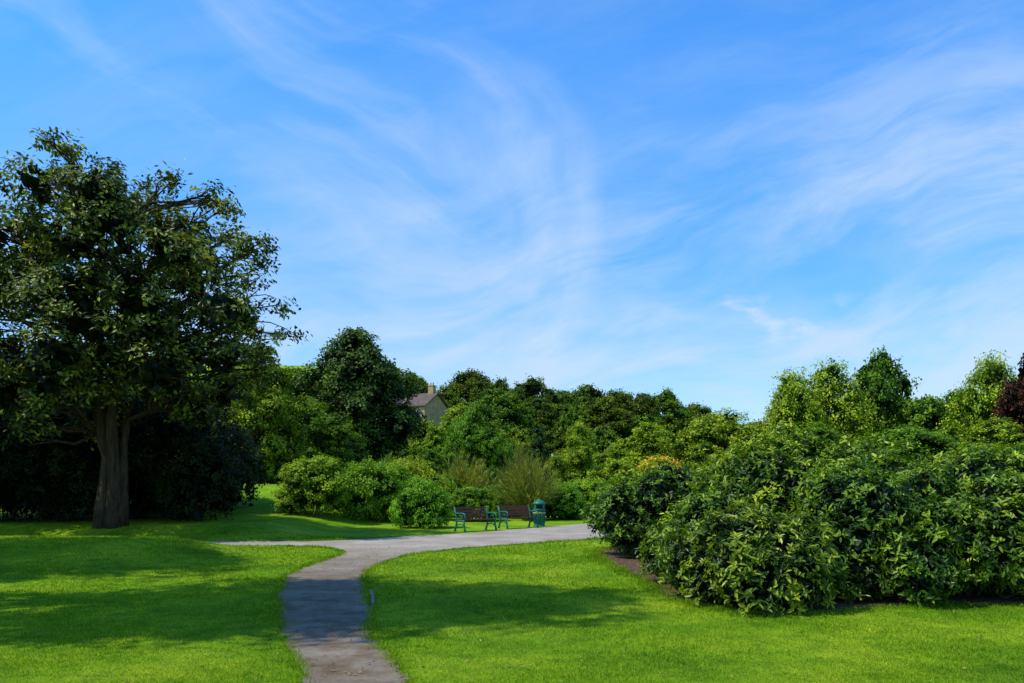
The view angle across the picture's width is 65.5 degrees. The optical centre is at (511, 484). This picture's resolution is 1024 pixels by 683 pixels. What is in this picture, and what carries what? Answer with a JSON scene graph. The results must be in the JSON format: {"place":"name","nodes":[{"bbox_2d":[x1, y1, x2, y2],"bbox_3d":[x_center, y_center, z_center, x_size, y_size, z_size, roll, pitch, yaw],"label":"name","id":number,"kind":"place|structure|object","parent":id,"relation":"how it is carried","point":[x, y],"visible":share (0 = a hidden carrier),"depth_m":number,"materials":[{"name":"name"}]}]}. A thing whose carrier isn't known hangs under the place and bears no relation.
{"place":"outdoors","nodes":[
{"label":"outdoors","id":0,"kind":"place"},
{"bbox_2d":[366,450,398,469],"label":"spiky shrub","id":1,"kind":"object","parent":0,"point":[389,458],"visible":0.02,"depth_m":41.20,"materials":[{"name":"green plant"}]},
{"bbox_2d":[204,523,606,682],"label":"asphalt path","id":2,"kind":"structure","parent":0,"point":[354,656],"depth_m":11.97,"materials":[{"name":"grey asphalt"}]},
{"bbox_2d":[0,366,1023,682],"bbox_3d":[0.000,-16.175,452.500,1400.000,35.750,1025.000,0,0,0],"label":"ground","id":3,"kind":"structure","parent":0,"point":[260,514],"depth_m":10.21,"materials":[{"name":"green plant"}]},
{"bbox_2d":[0,461,21,519],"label":"laurel shrub","id":4,"kind":"object","parent":3,"relation":"on","point":[16,515],"depth_m":29.29,"materials":[{"name":"green plant"}]},
{"bbox_2d":[0,385,130,520],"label":"laurel shrub","id":5,"kind":"object","parent":3,"relation":"on","point":[63,420],"visible":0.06,"depth_m":28.78,"materials":[{"name":"green plant"}]},
{"bbox_2d":[3,370,134,517],"bbox_3d":[-19.143,-2.135,32.903,7.087,7.087,7.652,0,0,13],"label":"laurel shrub","id":6,"kind":"object","parent":3,"relation":"on","point":[31,516],"depth_m":30.97,"materials":[{"name":"green plant"}]},
{"bbox_2d":[92,376,200,510],"bbox_3d":[-15.372,-2.246,34.117,7.087,7.087,7.652,0,0,5],"label":"laurel shrub","id":7,"kind":"object","parent":3,"relation":"on","point":[142,433],"visible":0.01,"depth_m":33.59,"materials":[{"name":"green plant"}]},
{"bbox_2d":[0,126,312,528],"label":"evergreen tree","id":8,"kind":"object","parent":3,"relation":"on","point":[113,362],"visible":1,"depth_m":24.23,"materials":[{"name":"green plant"}]},
{"bbox_2d":[128,412,258,519],"bbox_3d":[-12.319,-0.923,30.314,5.102,4.724,4.724,0,0,38],"label":"laurel shrub","id":9,"kind":"object","parent":3,"relation":"on","point":[169,433],"visible":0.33,"depth_m":29.38,"materials":[{"name":"green plant"}]},
{"bbox_2d":[146,426,249,521],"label":"laurel shrub","id":10,"kind":"object","parent":3,"relation":"on","point":[196,459],"visible":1,"depth_m":27.66,"materials":[{"name":"green plant"}]},
{"bbox_2d":[159,385,272,510],"bbox_3d":[-13.500,-1.579,33.905,6.122,5.669,5.669,0,0,1],"label":"laurel shrub","id":11,"kind":"object","parent":3,"relation":"on","point":[250,485],"visible":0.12,"depth_m":34.26,"materials":[{"name":"green plant"}]},
{"bbox_2d":[189,367,270,448],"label":"broadleaf tree","id":12,"kind":"object","parent":3,"relation":"on","point":[233,402],"visible":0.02,"depth_m":58.81,"materials":[{"name":"green plant"}]},
{"bbox_2d":[250,449,296,483],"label":"rounded shrub","id":13,"kind":"object","parent":3,"relation":"on","point":[274,463],"visible":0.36,"depth_m":44.11,"materials":[{"name":"green plant"}]},
{"bbox_2d":[221,341,327,483],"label":"broadleaf tree","id":14,"kind":"object","parent":3,"relation":"on","point":[273,410],"visible":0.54,"depth_m":45.31,"materials":[{"name":"green plant"}]},
{"bbox_2d":[277,365,325,434],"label":"broadleaf tree","id":15,"kind":"object","parent":3,"relation":"on","point":[298,391],"visible":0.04,"depth_m":66.46,"materials":[{"name":"green plant"}]},
{"bbox_2d":[268,452,355,515],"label":"rounded shrub","id":16,"kind":"object","parent":3,"relation":"on","point":[326,478],"visible":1,"depth_m":33.03,"materials":[{"name":"green plant"}]},
{"bbox_2d":[259,395,369,474],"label":"broadleaf tree","id":17,"kind":"object","parent":3,"relation":"on","point":[324,444],"visible":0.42,"depth_m":51.10,"materials":[{"name":"green plant"}]},
{"bbox_2d":[294,326,426,470],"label":"dense dark tree","id":18,"kind":"object","parent":3,"relation":"on","point":[364,383],"visible":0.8,"depth_m":58.62,"materials":[{"name":"green plant"}]},
{"bbox_2d":[324,455,413,520],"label":"rounded shrub","id":19,"kind":"object","parent":3,"relation":"on","point":[375,489],"visible":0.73,"depth_m":35.22,"materials":[{"name":"green plant"}]},
{"bbox_2d":[369,590,373,604],"bbox_3d":[-2.090,1.690,11.902,0.065,0.070,1.429,0,0,-11],"label":"bollard","id":20,"kind":"object","parent":3,"relation":"on","point":[372,597],"visible":0.71,"depth_m":11.71,"materials":[{"name":"stone"}]},
{"bbox_2d":[367,456,451,520],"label":"rounded shrub","id":21,"kind":"object","parent":3,"relation":"on","point":[418,469],"visible":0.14,"depth_m":38.01,"materials":[{"name":"green plant"}]},
{"bbox_2d":[387,476,453,529],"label":"rounded shrub","id":22,"kind":"object","parent":3,"relation":"on","point":[422,502],"visible":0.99,"depth_m":31.01,"materials":[{"name":"green plant"}]},
{"bbox_2d":[412,395,446,432],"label":"walls","id":23,"kind":"structure","parent":3,"relation":"on","point":[434,408],"depth_m":127.25,"materials":[{"name":"stone"}]},
{"bbox_2d":[393,392,450,408],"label":"roof","id":24,"kind":"structure","parent":23,"relation":"on","point":[422,399],"depth_m":127.32,"materials":[{"name":"tile"}]},
{"bbox_2d":[427,382,435,393],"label":"chimneys","id":25,"kind":"object","parent":24,"relation":"on","point":[431,389],"visible":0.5,"depth_m":127.94,"materials":[{"name":"brick"}]},
{"bbox_2d":[404,442,456,474],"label":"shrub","id":26,"kind":"object","parent":3,"relation":"on","point":[429,454],"visible":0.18,"depth_m":53.63,"materials":[{"name":"green plant"}]},
{"bbox_2d":[437,471,475,515],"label":"rounded shrub","id":27,"kind":"object","parent":3,"relation":"on","point":[454,484],"visible":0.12,"depth_m":41.84,"materials":[{"name":"green plant"}]},
{"bbox_2d":[435,448,495,494],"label":"spiky shrub","id":28,"kind":"object","parent":3,"relation":"on","point":[474,478],"visible":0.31,"depth_m":42.61,"materials":[{"name":"green plant"}]},
{"bbox_2d":[435,405,514,488],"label":"broadleaf tree","id":29,"kind":"object","parent":3,"relation":"on","point":[470,433],"visible":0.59,"depth_m":55.06,"materials":[{"name":"green plant"}]},
{"bbox_2d":[454,506,497,531],"bbox_3d":[-1.343,1.253,29.415,1.530,0.925,0.760,0,0,-40],"label":"park bench","id":30,"kind":"object","parent":3,"relation":"on","point":[477,512],"visible":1,"depth_m":29.58,"materials":[{"name":"brown wood"}]},
{"bbox_2d":[445,485,506,520],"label":"rounded shrub","id":31,"kind":"object","parent":3,"relation":"on","point":[470,496],"visible":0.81,"depth_m":36.86,"materials":[{"name":"green plant"}]},
{"bbox_2d":[487,482,520,516],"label":"rounded shrub","id":32,"kind":"object","parent":3,"relation":"on","point":[503,504],"visible":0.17,"depth_m":40.35,"materials":[{"name":"green plant"}]},
{"bbox_2d":[3,521,1018,682],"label":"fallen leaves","id":33,"kind":"object","parent":3,"relation":"on","point":[445,618],"visible":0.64,"depth_m":9.62,"materials":[{"name":"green plant"}]},
{"bbox_2d":[492,441,537,516],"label":"spiky shrub","id":34,"kind":"object","parent":3,"relation":"on","point":[506,460],"visible":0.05,"depth_m":40.84,"materials":[{"name":"green plant"}]},
{"bbox_2d":[489,440,543,482],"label":"broadleaf tree","id":35,"kind":"object","parent":3,"relation":"on","point":[511,444],"visible":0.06,"depth_m":59.12,"materials":[{"name":"green plant"}]},
{"bbox_2d":[497,505,539,528],"bbox_3d":[0.249,1.253,31.317,1.530,0.925,0.760,0,0,-34],"label":"park bench","id":36,"kind":"object","parent":3,"relation":"on","point":[501,509],"visible":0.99,"depth_m":31.45,"materials":[{"name":"brown wood"}]},
{"bbox_2d":[488,445,566,520],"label":"spiky shrub","id":37,"kind":"object","parent":3,"relation":"on","point":[529,492],"visible":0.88,"depth_m":37.64,"materials":[{"name":"green plant"}]},
{"bbox_2d":[527,424,551,482],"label":"cypress tree","id":38,"kind":"object","parent":3,"relation":"on","point":[537,443],"visible":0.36,"depth_m":61.72,"materials":[{"name":"green plant"}]},
{"bbox_2d":[533,499,545,526],"bbox_3d":[1.120,1.135,32.700,0.550,1.130,0.550,0,0,0],"label":"litter bin","id":39,"kind":"object","parent":3,"relation":"on","point":[539,505],"visible":0.9,"depth_m":32.50,"materials":[{"name":"teal metal"}]},
{"bbox_2d":[544,481,591,519],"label":"rounded shrub","id":40,"kind":"object","parent":3,"relation":"on","point":[569,503],"visible":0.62,"depth_m":38.63,"materials":[{"name":"green plant"}]},
{"bbox_2d":[542,419,603,484],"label":"broadleaf tree","id":41,"kind":"object","parent":3,"relation":"on","point":[582,446],"visible":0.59,"depth_m":57.19,"materials":[{"name":"green plant"}]},
{"bbox_2d":[282,367,882,481],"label":"woodland","id":42,"kind":"object","parent":3,"relation":"on","point":[517,412],"visible":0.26,"depth_m":114.60,"materials":[{"name":"green plant"}]},
{"bbox_2d":[567,475,611,516],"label":"rounded shrub","id":43,"kind":"object","parent":3,"relation":"on","point":[589,487],"visible":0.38,"depth_m":40.21,"materials":[{"name":"green plant"}]},
{"bbox_2d":[585,446,631,487],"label":"broadleaf tree","id":44,"kind":"object","parent":3,"relation":"on","point":[596,467],"visible":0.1,"depth_m":51.43,"materials":[{"name":"green plant"}]},
{"bbox_2d":[582,421,695,487],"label":"broadleaf tree","id":45,"kind":"object","parent":3,"relation":"on","point":[647,442],"visible":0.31,"depth_m":47.42,"materials":[{"name":"green plant"}]},
{"bbox_2d":[608,456,705,494],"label":"yellow flowering shrub","id":46,"kind":"object","parent":3,"relation":"on","point":[635,469],"visible":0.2,"depth_m":22.89,"materials":[{"name":"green plant"}]},
{"bbox_2d":[658,407,774,477],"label":"broadleaf tree","id":47,"kind":"object","parent":3,"relation":"on","point":[712,433],"visible":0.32,"depth_m":43.09,"materials":[{"name":"green plant"}]},
{"bbox_2d":[747,366,846,443],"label":"birch tree","id":48,"kind":"object","parent":3,"relation":"on","point":[787,398],"visible":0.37,"depth_m":61.06,"materials":[{"name":"green plant"}]},
{"bbox_2d":[602,548,1023,613],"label":"soil bed","id":49,"kind":"object","parent":3,"relation":"on","point":[890,598],"visible":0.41,"depth_m":11.84,"materials":[{"name":"brown soil"}]},
{"bbox_2d":[579,457,713,557],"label":"rhododendron bush","id":50,"kind":"object","parent":49,"relation":"on","point":[624,518],"visible":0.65,"depth_m":18.41,"materials":[{"name":"green plant"}]},
{"bbox_2d":[635,483,791,581],"bbox_3d":[3.463,0.916,13.543,2.687,1.900,2.978,0,0,0],"label":"rhododendron bush","id":51,"kind":"object","parent":49,"relation":"on","point":[707,502],"visible":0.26,"depth_m":13.12,"materials":[{"name":"green plant"}]},
{"bbox_2d":[653,499,851,617],"bbox_3d":[3.629,0.997,11.628,2.898,1.592,2.768,0,0,-37],"label":"rhododendron bush","id":52,"kind":"object","parent":49,"relation":"on","point":[749,558],"visible":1,"depth_m":10.69,"materials":[{"name":"green plant"}]},
{"bbox_2d":[653,419,942,574],"bbox_3d":[5.531,0.334,14.495,5.364,3.037,4.805,0,0,29],"label":"rhododendron bush","id":53,"kind":"object","parent":49,"relation":"on","point":[774,476],"visible":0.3,"depth_m":13.81,"materials":[{"name":"green plant"}]},
{"bbox_2d":[780,455,994,607],"bbox_3d":[5.775,0.659,12.532,3.512,2.297,3.497,0,0,30],"label":"rhododendron bush","id":54,"kind":"object","parent":49,"relation":"on","point":[850,502],"visible":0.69,"depth_m":11.48,"materials":[{"name":"green plant"}]},
{"bbox_2d":[869,467,1023,598],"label":"rhododendron bush","id":55,"kind":"object","parent":49,"relation":"on","point":[1006,555],"visible":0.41,"depth_m":11.36,"materials":[{"name":"green plant"}]},
{"bbox_2d":[878,439,1023,595],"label":"rhododendron bush","id":56,"kind":"object","parent":49,"relation":"on","point":[967,470],"visible":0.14,"depth_m":12.73,"materials":[{"name":"green plant"}]},
{"bbox_2d":[789,420,861,454],"bbox_3d":[15.051,-0.569,40.192,6.566,5.334,7.484,0,0,-18],"label":"broadleaf tree","id":57,"kind":"object","parent":3,"relation":"on","point":[832,434],"visible":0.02,"depth_m":39.38,"materials":[{"name":"green plant"}]},
{"bbox_2d":[765,356,887,443],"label":"birch tree","id":58,"kind":"object","parent":3,"relation":"on","point":[832,385],"visible":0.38,"depth_m":63.06,"materials":[{"name":"green plant"}]},
{"bbox_2d":[830,345,921,438],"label":"oak tree","id":59,"kind":"object","parent":3,"relation":"on","point":[878,375],"visible":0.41,"depth_m":66.51,"materials":[{"name":"green plant"}]},
{"bbox_2d":[841,421,960,471],"bbox_3d":[19.645,-0.542,40.344,7.787,5.326,9.425,0,0,-32],"label":"broadleaf tree","id":60,"kind":"object","parent":3,"relation":"on","point":[930,442],"visible":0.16,"depth_m":38.33,"materials":[{"name":"green plant"}]},
{"bbox_2d":[876,394,976,462],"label":"broadleaf tree","id":61,"kind":"object","parent":3,"relation":"on","point":[929,412],"visible":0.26,"depth_m":64.58,"materials":[{"name":"green plant"}]},
{"bbox_2d":[936,388,982,429],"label":"broadleaf tree","id":62,"kind":"object","parent":3,"relation":"on","point":[947,399],"visible":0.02,"depth_m":71.62,"materials":[{"name":"green plant"}]},
{"bbox_2d":[925,416,1023,469],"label":"broadleaf tree","id":63,"kind":"object","parent":3,"relation":"on","point":[986,434],"visible":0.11,"depth_m":33.61,"materials":[{"name":"green plant"}]},
{"bbox_2d":[934,349,1017,445],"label":"birch tree","id":64,"kind":"object","parent":3,"relation":"on","point":[987,380],"visible":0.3,"depth_m":61.70,"materials":[{"name":"green plant"}]},
{"bbox_2d":[990,353,1023,447],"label":"copper beech tree","id":65,"kind":"object","parent":3,"relation":"on","point":[1011,400],"visible":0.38,"depth_m":54.40,"materials":[{"name":"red plant"}]},
{"bbox_2d":[0,0,1023,454],"label":"sky","id":66,"kind":"structure","parent":0,"point":[705,200],"materials":[{"name":"blue"}]}
]}

